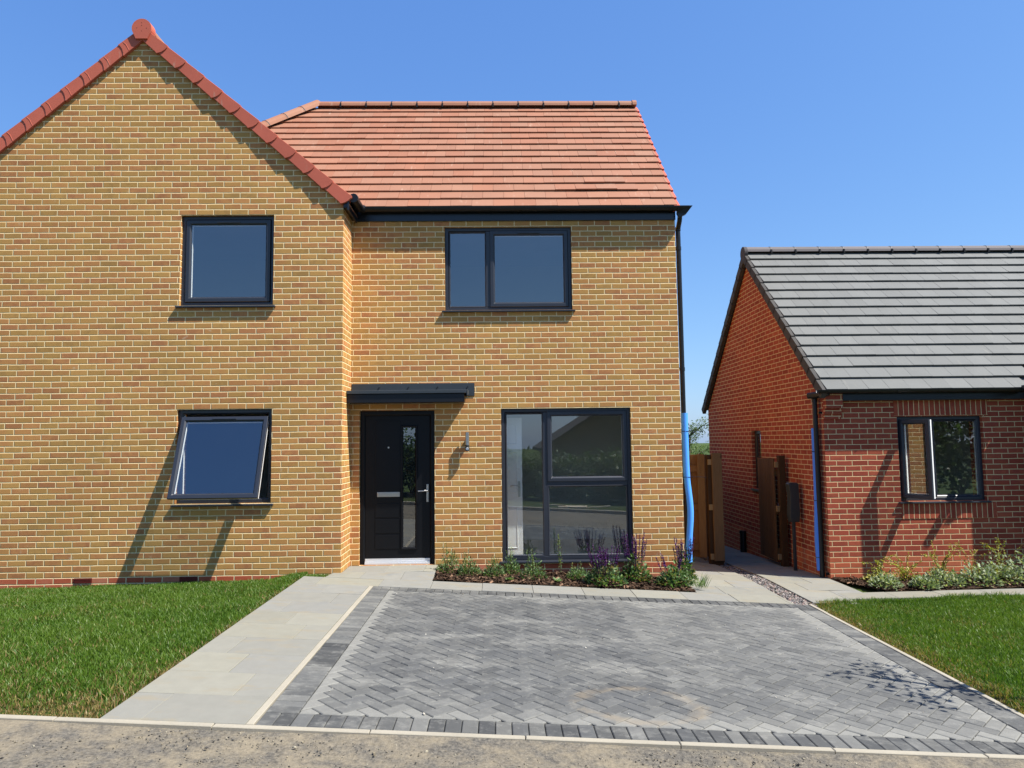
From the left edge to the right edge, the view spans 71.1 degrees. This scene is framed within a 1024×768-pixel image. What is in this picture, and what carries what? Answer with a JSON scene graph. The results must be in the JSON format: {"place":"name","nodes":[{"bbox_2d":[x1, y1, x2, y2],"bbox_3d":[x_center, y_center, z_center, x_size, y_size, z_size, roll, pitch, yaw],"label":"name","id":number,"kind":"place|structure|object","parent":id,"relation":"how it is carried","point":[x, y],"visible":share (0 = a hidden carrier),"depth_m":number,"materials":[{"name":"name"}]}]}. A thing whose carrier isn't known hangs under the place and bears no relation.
{"place":"outdoors","nodes":[
{"label":"outdoors","id":0,"kind":"place"},
{"bbox_2d":[0,571,329,717],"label":"lawn","id":1,"kind":"structure","parent":0,"point":[93,621],"depth_m":6.15,"materials":[{"name":"green plant"}]},
{"bbox_2d":[0,719,1023,767],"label":"road","id":2,"kind":"structure","parent":0,"point":[517,753],"depth_m":4.03,"materials":[{"name":"grey asphalt"}]},
{"bbox_2d":[0,729,910,767],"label":"road grit","id":3,"kind":"object","parent":2,"relation":"on","point":[373,753],"visible":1,"depth_m":4.01,"materials":[{"name":"gravel"}]},
{"bbox_2d":[0,443,1023,717],"bbox_3d":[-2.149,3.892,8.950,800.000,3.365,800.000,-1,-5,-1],"label":"ground","id":4,"kind":"structure","parent":0,"point":[856,587],"depth_m":5.64,"materials":[{"name":"brown soil"}]},
{"bbox_2d":[0,19,692,588],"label":"brick house","id":5,"kind":"structure","parent":4,"relation":"on","point":[238,341],"depth_m":9.68,"materials":[{"name":"brick"}]},
{"bbox_2d":[167,409,272,506],"bbox_3d":[-3.681,0.928,9.043,1.280,1.230,0.477,-1,-5,-1],"label":"window","id":6,"kind":"structure","parent":5,"relation":"in","point":[177,475],"depth_m":9.16,"materials":[{"name":"grey plastic"}]},
{"bbox_2d":[175,216,275,307],"bbox_3d":[-3.723,-1.601,9.398,1.280,1.230,0.170,-1,-5,-1],"label":"window","id":7,"kind":"structure","parent":5,"relation":"in","point":[187,301],"depth_m":9.40,"materials":[{"name":"grey plastic"}]},
{"bbox_2d":[360,410,434,564],"bbox_3d":[-1.561,1.429,9.784,1.022,2.131,0.131,-1,-5,-1],"label":"front door","id":8,"kind":"structure","parent":5,"relation":"in","point":[397,448],"depth_m":9.79,"materials":[{"name":"black plastic"}]},
{"bbox_2d":[465,432,468,450],"bbox_3d":[-0.607,0.784,9.734,0.056,0.255,0.109,-1,-5,-1],"label":"wall light","id":9,"kind":"object","parent":5,"relation":"attached to","point":[466,441],"visible":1,"depth_m":9.69,"materials":[{"name":"metal"}]},
{"bbox_2d":[442,227,574,312],"bbox_3d":[-0.051,-1.599,10.031,1.842,1.210,0.170,-1,-5,-1],"label":"window","id":10,"kind":"structure","parent":5,"relation":"in","point":[490,233],"depth_m":10.04,"materials":[{"name":"grey plastic"}]},
{"bbox_2d":[507,418,522,554],"bbox_3d":[-0.245,1.464,10.163,0.785,1.960,0.094,-1,-5,-1],"label":"interior door","id":11,"kind":"structure","parent":5,"relation":"in","point":[514,425],"depth_m":10.18,"materials":[{"name":"white plastic"}]},
{"bbox_2d":[500,407,632,563],"bbox_3d":[0.750,1.371,9.810,1.852,2.085,0.170,-1,-5,-1],"label":"window","id":12,"kind":"structure","parent":5,"relation":"in","point":[548,480],"depth_m":9.83,"materials":[{"name":"grey plastic"}]},
{"bbox_2d":[681,413,706,562],"bbox_3d":[2.509,1.417,9.855,0.320,2.040,0.104,-3,-5,23],"label":"foam sleeve","id":13,"kind":"object","parent":5,"relation":"attached to","point":[686,466],"visible":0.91,"depth_m":9.87,"materials":[{"name":"blue plastic"}]},
{"bbox_2d":[0,586,1023,759],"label":"kerb","id":14,"kind":"structure","parent":4,"relation":"on","point":[251,725],"depth_m":4.22,"materials":[{"name":"concrete"}]},
{"bbox_2d":[433,565,695,591],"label":"bark mulch","id":15,"kind":"object","parent":4,"relation":"on","point":[445,575],"visible":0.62,"depth_m":8.99,"materials":[{"name":"wood"}]},
{"bbox_2d":[435,543,461,572],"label":"young shrub","id":16,"kind":"object","parent":15,"relation":"in","point":[450,562],"visible":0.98,"depth_m":9.32,"materials":[{"name":"green plant"}]},
{"bbox_2d":[457,548,482,575],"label":"young shrub","id":17,"kind":"object","parent":15,"relation":"in","point":[472,568],"visible":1,"depth_m":9.14,"materials":[{"name":"green plant"}]},
{"bbox_2d":[482,555,505,576],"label":"young shrub","id":18,"kind":"object","parent":15,"relation":"in","point":[491,568],"visible":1,"depth_m":9.14,"materials":[{"name":"green plant"}]},
{"bbox_2d":[501,547,520,574],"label":"young shrub","id":19,"kind":"object","parent":15,"relation":"in","point":[513,566],"visible":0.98,"depth_m":9.36,"materials":[{"name":"green plant"}]},
{"bbox_2d":[518,549,547,579],"bbox_3d":[0.274,2.285,9.146,0.376,0.370,0.397,-5,-6,45],"label":"young shrub","id":20,"kind":"object","parent":15,"relation":"in","point":[532,569],"visible":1,"depth_m":9.12,"materials":[{"name":"green plant"}]},
{"bbox_2d":[556,534,562,571],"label":"tall shoot","id":21,"kind":"object","parent":15,"relation":"in","point":[559,560],"visible":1,"depth_m":9.39,"materials":[{"name":"green plant"}]},
{"bbox_2d":[566,561,587,579],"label":"young shrub","id":22,"kind":"object","parent":15,"relation":"in","point":[569,574],"visible":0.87,"depth_m":9.23,"materials":[{"name":"green plant"}]},
{"bbox_2d":[582,544,628,586],"bbox_3d":[1.162,2.258,9.031,0.607,0.512,0.603,2,-5,-32],"label":"salvia","id":23,"kind":"object","parent":15,"relation":"in","point":[605,569],"visible":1,"depth_m":8.95,"materials":[{"name":"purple plant"}]},
{"bbox_2d":[621,532,652,581],"bbox_3d":[1.611,2.248,9.366,0.480,0.632,0.484,-4,-6,37],"label":"salvia","id":24,"kind":"object","parent":15,"relation":"in","point":[633,570],"visible":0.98,"depth_m":9.31,"materials":[{"name":"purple plant"}]},
{"bbox_2d":[653,553,694,587],"bbox_3d":[2.056,2.372,9.138,0.523,0.384,0.540,-1,-5,8],"label":"salvia","id":25,"kind":"object","parent":15,"relation":"in","point":[672,576],"visible":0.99,"depth_m":9.08,"materials":[{"name":"green plant"}]},
{"bbox_2d":[669,537,698,583],"bbox_3d":[2.254,2.299,9.421,0.467,0.592,0.418,-5,-6,41],"label":"salvia","id":26,"kind":"object","parent":15,"relation":"in","point":[685,564],"visible":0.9,"depth_m":9.38,"materials":[{"name":"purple plant"}]},
{"bbox_2d":[681,413,708,454],"bbox_3d":[6.017,2.585,23.802,2.505,3.679,2.452,-1,-5,-1],"label":"garden tree","id":27,"kind":"object","parent":4,"relation":"on","point":[692,432],"visible":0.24,"depth_m":23.73,"materials":[{"name":"green plant"}]},
{"bbox_2d":[691,453,724,565],"bbox_3d":[3.222,2.320,14.226,0.246,1.984,5.594,-1,-5,-1],"label":"fence","id":28,"kind":"object","parent":4,"relation":"on","point":[714,510],"visible":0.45,"depth_m":11.47,"materials":[{"name":"brown wood"}]},
{"bbox_2d":[682,454,706,557],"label":"wooden gate","id":29,"kind":"structure","parent":28,"relation":"attached to","point":[697,469],"depth_m":11.61,"materials":[{"name":"brown wood"}]},
{"bbox_2d":[701,556,817,606],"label":"gravel","id":30,"kind":"structure","parent":4,"relation":"on","point":[785,594],"depth_m":9.50,"materials":[{"name":"grey gravel"}]},
{"bbox_2d":[701,245,1023,581],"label":"bungalow","id":31,"kind":"object","parent":4,"relation":"on","point":[892,377],"visible":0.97,"depth_m":10.99,"materials":[{"name":"red brick"}]},
{"bbox_2d":[751,431,759,491],"bbox_3d":[4.434,1.378,12.863,0.160,1.080,0.520,-1,-5,-1],"label":"window","id":32,"kind":"structure","parent":31,"relation":"in","point":[757,447],"depth_m":13.05,"materials":[{"name":"black glass"}]},
{"bbox_2d":[774,455,788,566],"bbox_3d":[4.303,2.048,11.452,0.150,1.800,0.100,-1,-5,-1],"label":"gate post","id":33,"kind":"object","parent":31,"relation":"attached to","point":[781,509],"visible":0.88,"depth_m":11.42,"materials":[{"name":"brown wood"}]},
{"bbox_2d":[757,458,779,560],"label":"wooden gate","id":34,"kind":"structure","parent":33,"relation":"attached to","point":[767,474],"depth_m":11.91,"materials":[{"name":"brown wood"}]},
{"bbox_2d":[811,428,819,570],"bbox_3d":[4.372,1.645,10.285,0.115,2.020,0.094,-1,-5,-1],"label":"foam sleeve","id":35,"kind":"object","parent":31,"relation":"attached to","point":[816,536],"visible":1,"depth_m":10.25,"materials":[{"name":"blue plastic"}]},
{"bbox_2d":[897,416,991,503],"bbox_3d":[6.119,1.063,10.092,1.305,1.230,0.468,-1,-5,-1],"label":"window","id":36,"kind":"structure","parent":31,"relation":"in","point":[932,497],"depth_m":10.21,"materials":[{"name":"black plastic"}]},
{"bbox_2d":[833,573,1023,591],"bbox_3d":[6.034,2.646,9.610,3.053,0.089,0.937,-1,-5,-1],"label":"bark mulch","id":37,"kind":"object","parent":4,"relation":"on","point":[856,580],"visible":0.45,"depth_m":9.41,"materials":[{"name":"wood"}]},
{"bbox_2d":[861,555,895,581],"bbox_3d":[5.000,2.477,9.726,0.433,0.388,0.491,2,-5,-29],"label":"arching shrub","id":38,"kind":"object","parent":37,"relation":"in","point":[876,568],"visible":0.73,"depth_m":9.77,"materials":[{"name":"green plant"}]},
{"bbox_2d":[868,569,904,590],"bbox_3d":[4.885,2.542,9.394,0.441,0.242,0.461,0,-5,-13],"label":"sage plant","id":39,"kind":"object","parent":37,"relation":"in","point":[876,579],"visible":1,"depth_m":9.35,"materials":[{"name":"green plant"}]},
{"bbox_2d":[882,552,922,580],"bbox_3d":[5.373,2.491,9.791,0.463,0.368,0.437,1,-5,-21],"label":"arching shrub","id":40,"kind":"object","parent":37,"relation":"in","point":[902,571],"visible":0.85,"depth_m":9.80,"materials":[{"name":"green plant"}]},
{"bbox_2d":[907,574,941,589],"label":"sage plant","id":41,"kind":"object","parent":37,"relation":"in","point":[919,580],"visible":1,"depth_m":9.23,"materials":[{"name":"green plant"}]},
{"bbox_2d":[921,542,961,581],"bbox_3d":[5.849,2.391,9.772,0.460,0.533,0.446,3,-6,-39],"label":"arching shrub","id":42,"kind":"object","parent":37,"relation":"in","point":[943,566],"visible":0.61,"depth_m":9.77,"materials":[{"name":"green plant"}]},
{"bbox_2d":[924,563,965,587],"bbox_3d":[5.681,2.501,9.462,0.566,0.288,0.556,0,-5,-3],"label":"sage plant","id":43,"kind":"object","parent":37,"relation":"in","point":[936,577],"visible":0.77,"depth_m":9.39,"materials":[{"name":"green plant"}]},
{"bbox_2d":[949,541,990,578],"bbox_3d":[6.304,2.413,9.828,0.432,0.477,0.422,0,-5,-4],"label":"arching shrub","id":44,"kind":"object","parent":37,"relation":"in","point":[962,550],"visible":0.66,"depth_m":9.87,"materials":[{"name":"green plant"}]},
{"bbox_2d":[955,562,1004,586],"bbox_3d":[6.150,2.484,9.460,0.591,0.304,0.597,-5,-6,43],"label":"sage plant","id":45,"kind":"object","parent":37,"relation":"in","point":[977,575],"visible":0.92,"depth_m":9.40,"materials":[{"name":"green plant"}]},
{"bbox_2d":[977,552,1023,583],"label":"sage plant","id":46,"kind":"object","parent":37,"relation":"in","point":[1005,568],"visible":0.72,"depth_m":9.52,"materials":[{"name":"green plant"}]},
{"bbox_2d":[980,537,1022,578],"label":"arching shrub","id":47,"kind":"object","parent":37,"relation":"in","point":[993,549],"visible":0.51,"depth_m":9.86,"materials":[{"name":"green plant"}]},
{"bbox_2d":[1001,550,1023,581],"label":"shrub","id":48,"kind":"object","parent":37,"relation":"in","point":[1018,560],"visible":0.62,"depth_m":9.68,"materials":[{"name":"green plant"}]},
{"bbox_2d":[0,0,1023,442],"label":"sky","id":49,"kind":"structure","parent":0,"point":[781,123],"materials":[{"name":"blue"}]},
{"bbox_2d":[100,546,1023,724],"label":"path","id":50,"kind":"structure","parent":0,"point":[241,670],"depth_m":6.76,"materials":[{"name":"grey concrete"}]},
{"bbox_2d":[785,482,799,570],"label":"charging point","id":51,"kind":"structure","parent":50,"relation":"on","point":[793,504],"depth_m":10.91,"materials":[{"name":"black plastic"}]},
{"bbox_2d":[256,586,1023,754],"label":"driveway","id":52,"kind":"structure","parent":0,"point":[740,661],"depth_m":5.39,"materials":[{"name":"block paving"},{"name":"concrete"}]},
{"bbox_2d":[311,593,974,737],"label":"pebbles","id":53,"kind":"object","parent":52,"relation":"on","point":[423,713],"visible":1,"depth_m":5.50,"materials":[{"name":"stone"}]},
{"bbox_2d":[687,573,712,588],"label":"grass tuft","id":54,"kind":"object","parent":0,"point":[702,583],"visible":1,"depth_m":8.93,"materials":[{"name":"green plant"}]},
{"bbox_2d":[809,590,1023,714],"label":"lawn","id":55,"kind":"structure","parent":0,"point":[928,625],"depth_m":7.27,"materials":[{"name":"green plant"}]}
]}

